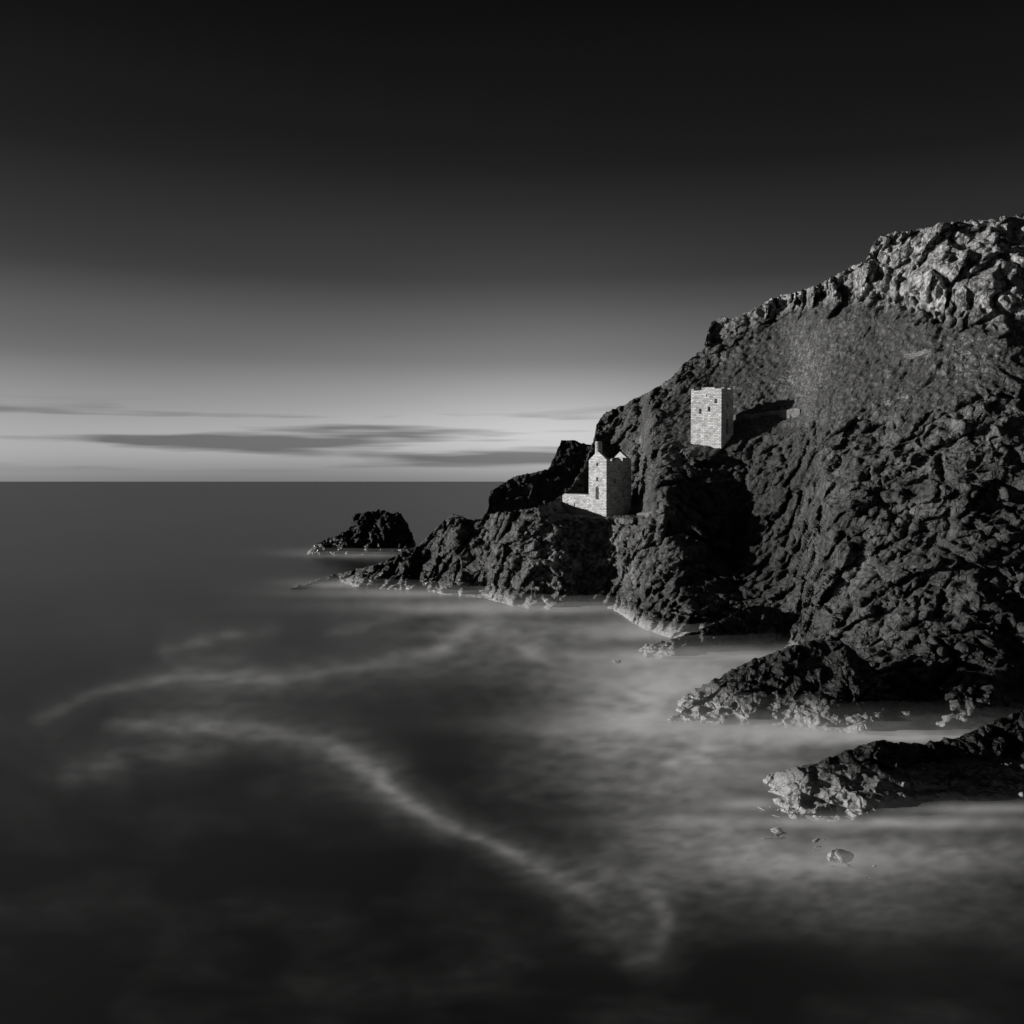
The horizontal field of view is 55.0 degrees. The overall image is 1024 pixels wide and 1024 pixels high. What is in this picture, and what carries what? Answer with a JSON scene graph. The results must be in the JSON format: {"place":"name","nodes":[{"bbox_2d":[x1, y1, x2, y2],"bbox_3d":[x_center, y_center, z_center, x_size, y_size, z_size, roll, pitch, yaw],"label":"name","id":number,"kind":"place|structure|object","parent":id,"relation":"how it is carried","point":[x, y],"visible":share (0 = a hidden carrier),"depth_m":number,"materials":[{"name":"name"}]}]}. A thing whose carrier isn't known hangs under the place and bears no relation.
{"place":"outdoors","nodes":[
{"label":"outdoors","id":0,"kind":"place"},
{"bbox_2d":[0,482,1023,1023],"bbox_3d":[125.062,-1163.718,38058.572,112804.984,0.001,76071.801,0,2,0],"label":"sea","id":1,"kind":"structure","parent":0,"point":[242,780],"depth_m":72.52,"materials":[{"name":"grey liquid"}]},
{"bbox_2d":[307,509,415,554],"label":"islet","id":2,"kind":"object","parent":1,"relation":"in","point":[380,532],"visible":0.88,"depth_m":337.98,"materials":[{"name":"black stone"}]},
{"bbox_2d":[638,605,789,658],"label":"rib","id":3,"kind":"object","parent":1,"relation":"in","point":[755,627],"visible":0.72,"depth_m":146.92,"materials":[{"name":"grey stone"}]},
{"bbox_2d":[659,639,874,732],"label":"rib","id":4,"kind":"object","parent":1,"relation":"in","point":[816,684],"visible":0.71,"depth_m":104.84,"materials":[{"name":"grey stone"}]},
{"bbox_2d":[762,827,785,838],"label":"boulder","id":5,"kind":"object","parent":1,"relation":"in","point":[777,831],"visible":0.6,"depth_m":69.89,"materials":[{"name":"grey stone"}]},
{"bbox_2d":[617,719,975,825],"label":"foam","id":6,"kind":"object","parent":1,"relation":"on","point":[761,729],"depth_m":95.78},
{"bbox_2d":[811,838,824,850],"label":"boulder","id":7,"kind":"object","parent":1,"relation":"in","point":[815,840],"visible":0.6,"depth_m":68.17,"materials":[{"name":"grey stone"}]},
{"bbox_2d":[826,849,853,866],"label":"boulder","id":8,"kind":"object","parent":1,"relation":"in","point":[842,857],"visible":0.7,"depth_m":65.09,"materials":[{"name":"grey stone"}]},
{"bbox_2d":[753,710,1023,821],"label":"rib","id":9,"kind":"object","parent":1,"relation":"in","point":[882,779],"visible":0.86,"depth_m":78.21,"materials":[{"name":"grey stone"}]},
{"bbox_2d":[0,0,1023,481],"label":"sky","id":10,"kind":"structure","parent":0,"point":[241,240],"materials":[{"name":"grey"}]},
{"bbox_2d":[484,440,591,514],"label":"headland","id":11,"kind":"structure","parent":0,"point":[555,480],"depth_m":315.02,"materials":[{"name":"black stone"}]},
{"bbox_2d":[291,213,1023,733],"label":"cliff","id":12,"kind":"structure","parent":0,"point":[867,503],"depth_m":173.16,"materials":[{"name":"grey stone"}]},
{"bbox_2d":[563,494,588,514],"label":"boiler house walls","id":13,"kind":"structure","parent":12,"relation":"on","point":[576,504],"depth_m":225.76,"materials":[{"name":"stone"}]},
{"bbox_2d":[589,451,630,516],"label":"engine house","id":14,"kind":"structure","parent":12,"relation":"on","point":[610,478],"depth_m":219.78,"materials":[{"name":"stone"}]},
{"bbox_2d":[595,441,601,498],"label":"chimney","id":15,"kind":"object","parent":14,"relation":"attached to","point":[598,445],"visible":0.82,"depth_m":220.76,"materials":[{"name":"grey stone"}]},
{"bbox_2d":[637,510,674,519],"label":"retaining wall","id":16,"kind":"structure","parent":12,"relation":"on","point":[645,514],"depth_m":190.00,"materials":[{"name":"stone"}]},
{"bbox_2d":[691,387,732,448],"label":"engine house","id":17,"kind":"structure","parent":12,"relation":"on","point":[711,416],"depth_m":210.08,"materials":[{"name":"stone"}]},
{"bbox_2d":[743,408,800,419],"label":"retaining wall","id":18,"kind":"structure","parent":12,"relation":"on","point":[793,412],"depth_m":207.34,"materials":[{"name":"stone"}]},
{"bbox_2d":[904,348,936,361],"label":"retaining wall","id":19,"kind":"structure","parent":12,"relation":"on","point":[913,355],"depth_m":174.00,"materials":[{"name":"stone"}]}
]}

